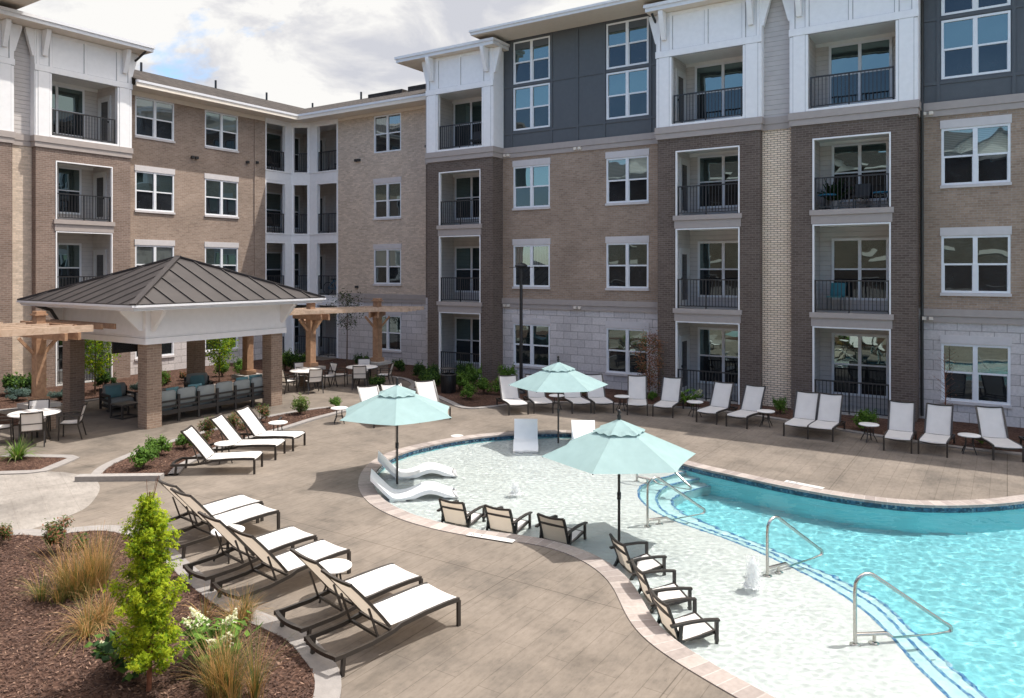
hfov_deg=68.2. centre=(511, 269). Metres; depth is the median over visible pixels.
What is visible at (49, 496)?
plaza paving
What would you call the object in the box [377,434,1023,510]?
pool wall
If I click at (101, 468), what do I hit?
kerb
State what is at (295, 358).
shrub
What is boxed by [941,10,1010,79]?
window
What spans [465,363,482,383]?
shrub
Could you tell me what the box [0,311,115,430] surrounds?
pergola
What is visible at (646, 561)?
pool armchair
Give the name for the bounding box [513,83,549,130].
window
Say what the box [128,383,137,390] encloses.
shrub
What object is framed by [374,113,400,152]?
window
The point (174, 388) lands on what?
throw pillow
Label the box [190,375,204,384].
throw pillow
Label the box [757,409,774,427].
side table
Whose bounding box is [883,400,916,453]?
chaise longue
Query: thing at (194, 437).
chaise longue
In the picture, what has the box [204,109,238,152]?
window
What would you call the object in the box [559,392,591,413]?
chaise longue
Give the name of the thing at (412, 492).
ledge lounger
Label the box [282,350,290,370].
shrub
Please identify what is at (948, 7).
window
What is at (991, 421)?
chaise longue
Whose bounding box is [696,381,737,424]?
chaise longue
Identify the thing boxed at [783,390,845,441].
double chaise longue
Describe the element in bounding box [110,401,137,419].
end table
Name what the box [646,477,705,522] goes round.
pool handrail
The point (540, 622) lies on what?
deck
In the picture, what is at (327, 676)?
kerb
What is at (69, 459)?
kerb
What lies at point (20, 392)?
shrub
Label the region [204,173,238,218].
window
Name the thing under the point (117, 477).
stone curb
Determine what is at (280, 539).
chaise longue
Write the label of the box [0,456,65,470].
mulch bed
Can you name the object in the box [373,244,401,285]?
window
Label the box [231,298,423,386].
pergola
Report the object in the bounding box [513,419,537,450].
ledge lounger
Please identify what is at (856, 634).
pool handrail
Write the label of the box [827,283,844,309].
balcony chair
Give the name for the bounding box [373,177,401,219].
window
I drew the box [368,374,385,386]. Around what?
shrub
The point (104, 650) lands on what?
hydrangea
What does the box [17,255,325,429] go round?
pavilion
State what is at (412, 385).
kerb
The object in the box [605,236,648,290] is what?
window
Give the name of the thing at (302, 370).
dining table
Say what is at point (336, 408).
side table
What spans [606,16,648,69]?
window
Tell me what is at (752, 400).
chaise longue
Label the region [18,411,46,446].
dining chair
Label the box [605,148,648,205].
window
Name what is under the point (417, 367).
shrub
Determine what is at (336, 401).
shrub
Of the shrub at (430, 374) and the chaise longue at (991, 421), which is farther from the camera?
the shrub at (430, 374)
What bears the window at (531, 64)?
in the apartment building
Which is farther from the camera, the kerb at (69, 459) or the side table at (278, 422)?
the side table at (278, 422)
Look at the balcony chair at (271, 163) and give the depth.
39.29 m
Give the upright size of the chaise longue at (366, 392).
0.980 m
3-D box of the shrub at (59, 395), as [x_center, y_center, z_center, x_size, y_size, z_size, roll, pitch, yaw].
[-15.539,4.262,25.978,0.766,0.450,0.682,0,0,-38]
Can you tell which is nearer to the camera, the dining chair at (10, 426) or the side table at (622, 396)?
the dining chair at (10, 426)
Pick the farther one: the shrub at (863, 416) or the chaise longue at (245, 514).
the shrub at (863, 416)
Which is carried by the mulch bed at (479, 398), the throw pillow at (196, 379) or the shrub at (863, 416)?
the shrub at (863, 416)
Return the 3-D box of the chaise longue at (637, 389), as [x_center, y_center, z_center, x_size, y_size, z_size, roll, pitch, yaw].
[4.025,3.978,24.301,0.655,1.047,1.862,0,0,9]
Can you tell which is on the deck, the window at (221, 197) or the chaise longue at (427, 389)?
the chaise longue at (427, 389)
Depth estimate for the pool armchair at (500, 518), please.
13.31 m
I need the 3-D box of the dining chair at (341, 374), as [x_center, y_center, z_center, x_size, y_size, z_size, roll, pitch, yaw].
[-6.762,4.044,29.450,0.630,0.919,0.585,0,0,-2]
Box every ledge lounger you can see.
[370,469,454,499]
[378,450,454,477]
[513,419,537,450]
[571,420,594,438]
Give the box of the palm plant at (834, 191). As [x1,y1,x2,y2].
[817,174,852,208]
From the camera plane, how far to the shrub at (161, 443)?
18.14 m
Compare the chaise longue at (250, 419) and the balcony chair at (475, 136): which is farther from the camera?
the balcony chair at (475, 136)
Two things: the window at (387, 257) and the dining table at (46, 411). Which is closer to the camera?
the dining table at (46, 411)
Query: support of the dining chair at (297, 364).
on the deck
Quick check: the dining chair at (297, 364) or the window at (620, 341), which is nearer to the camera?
the window at (620, 341)
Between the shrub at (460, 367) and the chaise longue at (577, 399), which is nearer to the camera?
the chaise longue at (577, 399)
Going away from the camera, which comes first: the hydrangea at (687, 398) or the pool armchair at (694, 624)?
the pool armchair at (694, 624)
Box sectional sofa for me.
[162,376,263,420]
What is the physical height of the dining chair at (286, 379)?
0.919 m
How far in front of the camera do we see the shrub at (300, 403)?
23.34 m
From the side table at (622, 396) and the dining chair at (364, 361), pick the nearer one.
the side table at (622, 396)
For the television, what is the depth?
24.87 m
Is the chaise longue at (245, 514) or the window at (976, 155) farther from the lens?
the window at (976, 155)
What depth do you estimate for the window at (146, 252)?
33.15 m
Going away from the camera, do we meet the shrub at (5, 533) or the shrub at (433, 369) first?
the shrub at (5, 533)
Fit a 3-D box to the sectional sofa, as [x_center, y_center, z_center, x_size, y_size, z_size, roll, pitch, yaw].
[-9.570,4.025,23.904,0.870,0.950,4.030,0,0,33]
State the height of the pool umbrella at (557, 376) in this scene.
2.400 m
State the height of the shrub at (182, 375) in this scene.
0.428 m
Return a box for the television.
[112,342,137,353]
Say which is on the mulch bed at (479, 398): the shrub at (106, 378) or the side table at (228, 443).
the shrub at (106, 378)
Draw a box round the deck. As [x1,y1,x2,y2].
[0,356,1023,697]
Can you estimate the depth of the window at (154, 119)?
33.22 m
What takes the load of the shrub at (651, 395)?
on the mulch bed at (479, 398)
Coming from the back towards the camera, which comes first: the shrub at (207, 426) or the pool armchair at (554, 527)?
the shrub at (207, 426)
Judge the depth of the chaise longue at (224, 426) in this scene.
18.26 m
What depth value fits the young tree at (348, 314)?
35.69 m
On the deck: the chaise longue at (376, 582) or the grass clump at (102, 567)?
the chaise longue at (376, 582)
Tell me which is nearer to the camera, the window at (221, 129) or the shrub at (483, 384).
the shrub at (483, 384)
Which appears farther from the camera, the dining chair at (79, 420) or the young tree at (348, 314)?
the young tree at (348, 314)
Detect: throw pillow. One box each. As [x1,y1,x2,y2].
[105,385,121,397]
[166,386,178,398]
[188,383,201,387]
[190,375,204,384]
[236,376,247,379]
[249,374,261,379]
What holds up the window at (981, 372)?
in the apartment building
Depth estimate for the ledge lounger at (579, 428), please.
20.61 m
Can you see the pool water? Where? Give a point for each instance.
(787, 632)
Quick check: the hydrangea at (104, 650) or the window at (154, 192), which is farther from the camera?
the window at (154, 192)
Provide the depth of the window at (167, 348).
33.77 m
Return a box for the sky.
[17,0,607,107]
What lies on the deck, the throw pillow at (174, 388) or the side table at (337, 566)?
the side table at (337, 566)
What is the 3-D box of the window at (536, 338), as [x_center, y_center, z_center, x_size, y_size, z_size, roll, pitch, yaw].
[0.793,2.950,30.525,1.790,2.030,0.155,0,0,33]
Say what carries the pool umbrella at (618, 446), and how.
on the pool shelf
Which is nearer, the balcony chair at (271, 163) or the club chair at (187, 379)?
the club chair at (187, 379)
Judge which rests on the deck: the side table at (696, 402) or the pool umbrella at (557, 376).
the side table at (696, 402)
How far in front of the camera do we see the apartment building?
28.20 m
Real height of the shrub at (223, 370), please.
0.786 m
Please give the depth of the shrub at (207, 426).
19.97 m
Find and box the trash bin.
[440,367,456,392]
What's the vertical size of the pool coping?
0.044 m
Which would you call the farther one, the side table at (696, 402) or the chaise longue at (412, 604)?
the side table at (696, 402)
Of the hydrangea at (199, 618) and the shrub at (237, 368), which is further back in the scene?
the shrub at (237, 368)
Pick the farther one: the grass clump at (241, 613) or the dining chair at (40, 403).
the dining chair at (40, 403)
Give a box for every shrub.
[0,521,14,546]
[1,372,26,393]
[3,385,31,400]
[17,372,31,393]
[41,515,88,550]
[47,388,62,399]
[92,366,116,386]
[127,441,160,468]
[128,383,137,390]
[144,434,172,455]
[162,368,170,385]
[175,432,192,447]
[178,371,186,379]
[196,415,215,440]
[213,361,229,375]
[227,411,244,429]
[231,356,241,373]
[234,361,241,373]
[255,403,269,420]
[282,349,305,368]
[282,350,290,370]
[290,393,309,413]
[328,396,342,405]
[352,352,369,364]
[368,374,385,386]
[392,358,405,371]
[411,360,427,375]
[417,369,440,385]
[421,363,439,373]
[421,375,436,383]
[455,361,473,376]
[456,370,468,390]
[460,381,477,398]
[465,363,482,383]
[474,376,492,393]
[490,376,499,391]
[496,361,517,377]
[647,391,657,400]
[772,396,786,413]
[851,409,878,430]
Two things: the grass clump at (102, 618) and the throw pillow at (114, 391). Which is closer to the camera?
the grass clump at (102, 618)
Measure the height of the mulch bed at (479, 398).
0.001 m
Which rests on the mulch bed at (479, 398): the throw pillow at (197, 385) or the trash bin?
the trash bin
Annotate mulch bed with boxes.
[0,358,1023,451]
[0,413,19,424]
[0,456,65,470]
[0,531,314,697]
[102,408,338,474]
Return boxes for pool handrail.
[636,473,691,489]
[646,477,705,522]
[766,516,823,571]
[853,572,952,638]
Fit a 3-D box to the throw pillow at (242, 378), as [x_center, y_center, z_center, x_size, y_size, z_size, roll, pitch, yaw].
[-8.881,3.720,24.947,0.170,0.384,0.480,-14,-7,30]
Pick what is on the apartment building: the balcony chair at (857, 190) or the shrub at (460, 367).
the balcony chair at (857, 190)
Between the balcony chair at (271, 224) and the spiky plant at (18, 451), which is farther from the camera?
the balcony chair at (271, 224)
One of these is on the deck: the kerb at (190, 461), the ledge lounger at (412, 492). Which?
the kerb at (190, 461)
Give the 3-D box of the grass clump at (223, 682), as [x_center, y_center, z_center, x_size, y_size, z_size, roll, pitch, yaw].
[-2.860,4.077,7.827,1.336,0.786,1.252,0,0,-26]
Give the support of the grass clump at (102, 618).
on the mulch bed at (296, 675)
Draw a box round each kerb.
[0,374,414,410]
[0,454,79,474]
[13,525,341,697]
[91,406,329,473]
[168,409,345,474]
[408,388,1021,454]
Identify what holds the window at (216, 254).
in the apartment building
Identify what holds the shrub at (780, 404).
on the mulch bed at (479, 398)
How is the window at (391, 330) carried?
in the apartment building
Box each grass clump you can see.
[13,555,112,606]
[29,525,126,599]
[40,572,132,657]
[165,614,297,697]
[174,584,277,625]
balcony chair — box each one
[267,217,279,232]
[268,155,277,170]
[469,131,480,145]
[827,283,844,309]
[852,183,870,207]
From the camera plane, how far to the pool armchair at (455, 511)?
13.69 m
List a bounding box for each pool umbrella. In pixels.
[340,377,451,481]
[509,356,607,442]
[542,409,695,539]
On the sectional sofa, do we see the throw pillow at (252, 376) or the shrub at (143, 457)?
the throw pillow at (252, 376)
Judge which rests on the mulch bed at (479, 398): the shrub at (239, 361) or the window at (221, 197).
the shrub at (239, 361)
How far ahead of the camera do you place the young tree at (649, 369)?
26.55 m
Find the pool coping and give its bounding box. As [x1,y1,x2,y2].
[358,430,1023,697]
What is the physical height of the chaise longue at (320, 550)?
0.980 m
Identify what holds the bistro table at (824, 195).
on the apartment building
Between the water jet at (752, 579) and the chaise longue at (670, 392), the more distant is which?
the chaise longue at (670, 392)
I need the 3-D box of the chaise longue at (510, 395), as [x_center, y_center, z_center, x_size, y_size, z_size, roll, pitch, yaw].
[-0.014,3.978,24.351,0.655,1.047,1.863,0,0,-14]
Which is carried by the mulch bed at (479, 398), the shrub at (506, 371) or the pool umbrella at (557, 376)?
the shrub at (506, 371)
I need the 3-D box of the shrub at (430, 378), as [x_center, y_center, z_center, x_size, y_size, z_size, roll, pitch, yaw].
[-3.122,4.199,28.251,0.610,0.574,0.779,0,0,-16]
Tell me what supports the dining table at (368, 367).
on the deck
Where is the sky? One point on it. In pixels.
(301, 53)
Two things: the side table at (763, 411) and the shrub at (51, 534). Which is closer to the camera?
the shrub at (51, 534)
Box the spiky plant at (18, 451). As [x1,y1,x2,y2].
[0,434,44,461]
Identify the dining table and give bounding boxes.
[7,408,60,442]
[290,368,319,390]
[346,365,377,385]
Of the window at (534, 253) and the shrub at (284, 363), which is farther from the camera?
the shrub at (284, 363)
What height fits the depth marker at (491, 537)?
0.008 m
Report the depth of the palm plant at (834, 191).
24.62 m
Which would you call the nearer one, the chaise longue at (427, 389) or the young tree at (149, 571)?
the young tree at (149, 571)
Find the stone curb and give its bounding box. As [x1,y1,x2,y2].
[75,473,163,481]
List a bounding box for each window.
[134,95,175,142]
[134,165,175,214]
[134,239,174,266]
[134,343,175,360]
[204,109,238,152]
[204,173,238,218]
[204,242,238,271]
[205,337,238,353]
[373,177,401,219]
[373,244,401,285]
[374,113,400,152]
[382,312,401,352]
[512,158,550,210]
[512,238,550,288]
[512,317,550,369]
[513,36,549,84]
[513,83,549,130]
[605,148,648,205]
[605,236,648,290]
[605,321,648,377]
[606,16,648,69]
[606,67,648,119]
[940,114,1011,188]
[940,226,1011,296]
[940,335,1011,408]
[941,0,1010,15]
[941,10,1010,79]
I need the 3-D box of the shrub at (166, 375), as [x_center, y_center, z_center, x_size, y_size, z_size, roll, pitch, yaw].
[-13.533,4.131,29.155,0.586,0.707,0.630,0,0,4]
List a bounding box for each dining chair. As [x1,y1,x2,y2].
[0,416,13,443]
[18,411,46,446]
[24,399,50,436]
[58,402,87,440]
[282,369,297,393]
[293,362,305,387]
[304,368,323,394]
[317,362,337,388]
[330,361,347,386]
[352,366,367,389]
[356,358,370,382]
[377,361,394,383]
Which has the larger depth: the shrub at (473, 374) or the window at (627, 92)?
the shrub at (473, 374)
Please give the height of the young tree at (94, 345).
3.322 m
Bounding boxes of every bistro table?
[818,194,835,209]
[873,191,887,206]
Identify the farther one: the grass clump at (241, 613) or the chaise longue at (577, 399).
the chaise longue at (577, 399)
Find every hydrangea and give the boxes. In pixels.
[84,628,146,682]
[175,606,263,666]
[680,389,702,406]
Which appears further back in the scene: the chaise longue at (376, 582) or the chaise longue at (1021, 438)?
the chaise longue at (1021, 438)
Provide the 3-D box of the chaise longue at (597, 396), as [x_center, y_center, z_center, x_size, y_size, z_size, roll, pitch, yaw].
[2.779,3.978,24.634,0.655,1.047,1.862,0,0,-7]
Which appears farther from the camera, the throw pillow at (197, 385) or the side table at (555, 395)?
the side table at (555, 395)
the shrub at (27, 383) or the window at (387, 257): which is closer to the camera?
the shrub at (27, 383)
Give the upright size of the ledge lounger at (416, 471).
0.660 m
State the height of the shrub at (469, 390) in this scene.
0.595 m
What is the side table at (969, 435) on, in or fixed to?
on the deck
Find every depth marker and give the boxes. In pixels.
[467,532,514,542]
[784,480,824,488]
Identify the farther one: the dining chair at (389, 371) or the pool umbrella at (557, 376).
the dining chair at (389, 371)
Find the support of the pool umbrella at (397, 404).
on the pool water
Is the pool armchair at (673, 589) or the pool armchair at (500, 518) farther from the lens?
the pool armchair at (500, 518)
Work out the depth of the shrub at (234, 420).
20.74 m
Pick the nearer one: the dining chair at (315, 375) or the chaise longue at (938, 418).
the chaise longue at (938, 418)
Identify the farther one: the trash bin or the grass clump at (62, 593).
the trash bin
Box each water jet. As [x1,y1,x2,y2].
[508,482,523,495]
[739,553,765,590]
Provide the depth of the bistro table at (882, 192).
23.45 m
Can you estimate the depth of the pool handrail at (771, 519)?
11.64 m
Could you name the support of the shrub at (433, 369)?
on the mulch bed at (479, 398)
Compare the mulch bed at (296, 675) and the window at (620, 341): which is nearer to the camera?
the mulch bed at (296, 675)
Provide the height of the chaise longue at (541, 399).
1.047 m
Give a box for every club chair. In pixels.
[99,382,136,411]
[184,372,212,386]
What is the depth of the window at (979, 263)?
22.12 m
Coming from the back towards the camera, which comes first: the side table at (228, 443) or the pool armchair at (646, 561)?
the side table at (228, 443)
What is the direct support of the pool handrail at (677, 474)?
on the pool shelf
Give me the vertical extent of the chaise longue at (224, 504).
0.980 m
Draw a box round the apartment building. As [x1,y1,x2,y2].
[0,0,1023,427]
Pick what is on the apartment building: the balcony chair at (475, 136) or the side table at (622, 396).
the balcony chair at (475, 136)
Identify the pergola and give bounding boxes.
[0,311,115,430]
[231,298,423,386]
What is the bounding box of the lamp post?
[509,263,532,393]
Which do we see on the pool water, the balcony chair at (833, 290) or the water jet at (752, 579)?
the water jet at (752, 579)
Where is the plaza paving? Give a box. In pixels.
[0,471,99,530]
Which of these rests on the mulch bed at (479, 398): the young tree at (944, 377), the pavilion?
the young tree at (944, 377)
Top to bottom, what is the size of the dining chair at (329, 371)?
0.919 m
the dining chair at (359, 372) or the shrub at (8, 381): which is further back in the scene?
the dining chair at (359, 372)
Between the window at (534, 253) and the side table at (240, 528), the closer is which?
the side table at (240, 528)
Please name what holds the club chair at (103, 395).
on the deck
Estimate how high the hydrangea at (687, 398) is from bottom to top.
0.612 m
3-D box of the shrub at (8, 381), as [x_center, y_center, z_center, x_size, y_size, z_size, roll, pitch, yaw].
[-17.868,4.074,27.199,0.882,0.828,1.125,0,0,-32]
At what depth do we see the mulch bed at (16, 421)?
22.49 m
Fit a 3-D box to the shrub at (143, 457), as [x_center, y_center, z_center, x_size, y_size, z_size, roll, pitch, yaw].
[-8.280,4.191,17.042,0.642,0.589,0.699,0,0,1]
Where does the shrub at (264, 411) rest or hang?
on the mulch bed at (190, 453)
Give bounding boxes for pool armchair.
[437,498,484,525]
[482,504,532,533]
[535,513,587,544]
[609,533,666,572]
[631,559,692,607]
[649,588,719,642]
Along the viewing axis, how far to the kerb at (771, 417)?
22.66 m
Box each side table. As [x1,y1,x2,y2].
[211,524,244,563]
[214,440,236,464]
[268,420,287,438]
[319,558,351,602]
[331,406,347,423]
[549,394,563,409]
[614,395,629,410]
[687,400,702,416]
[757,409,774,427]
[858,422,878,442]
[957,433,980,454]
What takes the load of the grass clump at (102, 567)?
on the mulch bed at (296, 675)
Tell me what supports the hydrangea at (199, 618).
on the mulch bed at (296, 675)
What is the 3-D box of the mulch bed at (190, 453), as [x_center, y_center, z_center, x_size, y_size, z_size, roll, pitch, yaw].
[-7.504,4.470,20.443,2.082,0.001,8.761,0,0,16]
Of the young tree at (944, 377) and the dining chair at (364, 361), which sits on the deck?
the dining chair at (364, 361)
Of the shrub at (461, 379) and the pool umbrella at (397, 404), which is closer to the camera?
the pool umbrella at (397, 404)
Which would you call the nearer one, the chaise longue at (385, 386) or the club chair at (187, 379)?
the chaise longue at (385, 386)
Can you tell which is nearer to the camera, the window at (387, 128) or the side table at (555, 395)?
the side table at (555, 395)
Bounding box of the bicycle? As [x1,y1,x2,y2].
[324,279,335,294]
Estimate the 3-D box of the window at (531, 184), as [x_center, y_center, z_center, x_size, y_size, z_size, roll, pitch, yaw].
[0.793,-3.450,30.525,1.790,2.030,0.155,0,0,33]
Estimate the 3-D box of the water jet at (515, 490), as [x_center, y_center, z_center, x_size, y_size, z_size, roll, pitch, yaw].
[0.077,4.483,15.527,0.336,0.265,0.314,0,0,-6]
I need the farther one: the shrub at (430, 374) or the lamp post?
the shrub at (430, 374)
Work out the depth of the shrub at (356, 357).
33.91 m
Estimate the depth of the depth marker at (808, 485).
15.78 m
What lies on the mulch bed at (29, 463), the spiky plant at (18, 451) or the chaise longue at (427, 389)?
the spiky plant at (18, 451)
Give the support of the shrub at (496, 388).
on the mulch bed at (479, 398)
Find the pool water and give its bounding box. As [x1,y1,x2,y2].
[374,435,1023,697]
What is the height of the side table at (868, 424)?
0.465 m
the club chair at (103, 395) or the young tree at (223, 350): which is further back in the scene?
the young tree at (223, 350)
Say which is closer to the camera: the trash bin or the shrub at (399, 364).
the trash bin
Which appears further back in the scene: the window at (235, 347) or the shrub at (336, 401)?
the window at (235, 347)
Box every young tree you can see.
[85,339,120,393]
[97,475,191,691]
[205,337,238,381]
[322,288,364,364]
[630,327,667,394]
[931,354,954,404]
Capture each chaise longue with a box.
[144,479,263,541]
[162,488,279,558]
[170,425,262,475]
[183,511,317,591]
[210,413,285,459]
[211,525,350,609]
[234,405,305,450]
[274,548,422,644]
[304,569,460,677]
[357,385,379,427]
[381,383,401,390]
[414,380,450,418]
[496,375,528,415]
[523,374,553,413]
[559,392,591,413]
[582,373,613,413]
[627,375,647,415]
[652,376,683,417]
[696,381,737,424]
[725,384,767,428]
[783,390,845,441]
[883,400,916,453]
[918,403,954,457]
[975,405,1023,461]
[1018,408,1023,444]
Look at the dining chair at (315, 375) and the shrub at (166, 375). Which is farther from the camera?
the shrub at (166, 375)
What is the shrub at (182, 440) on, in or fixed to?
on the mulch bed at (190, 453)

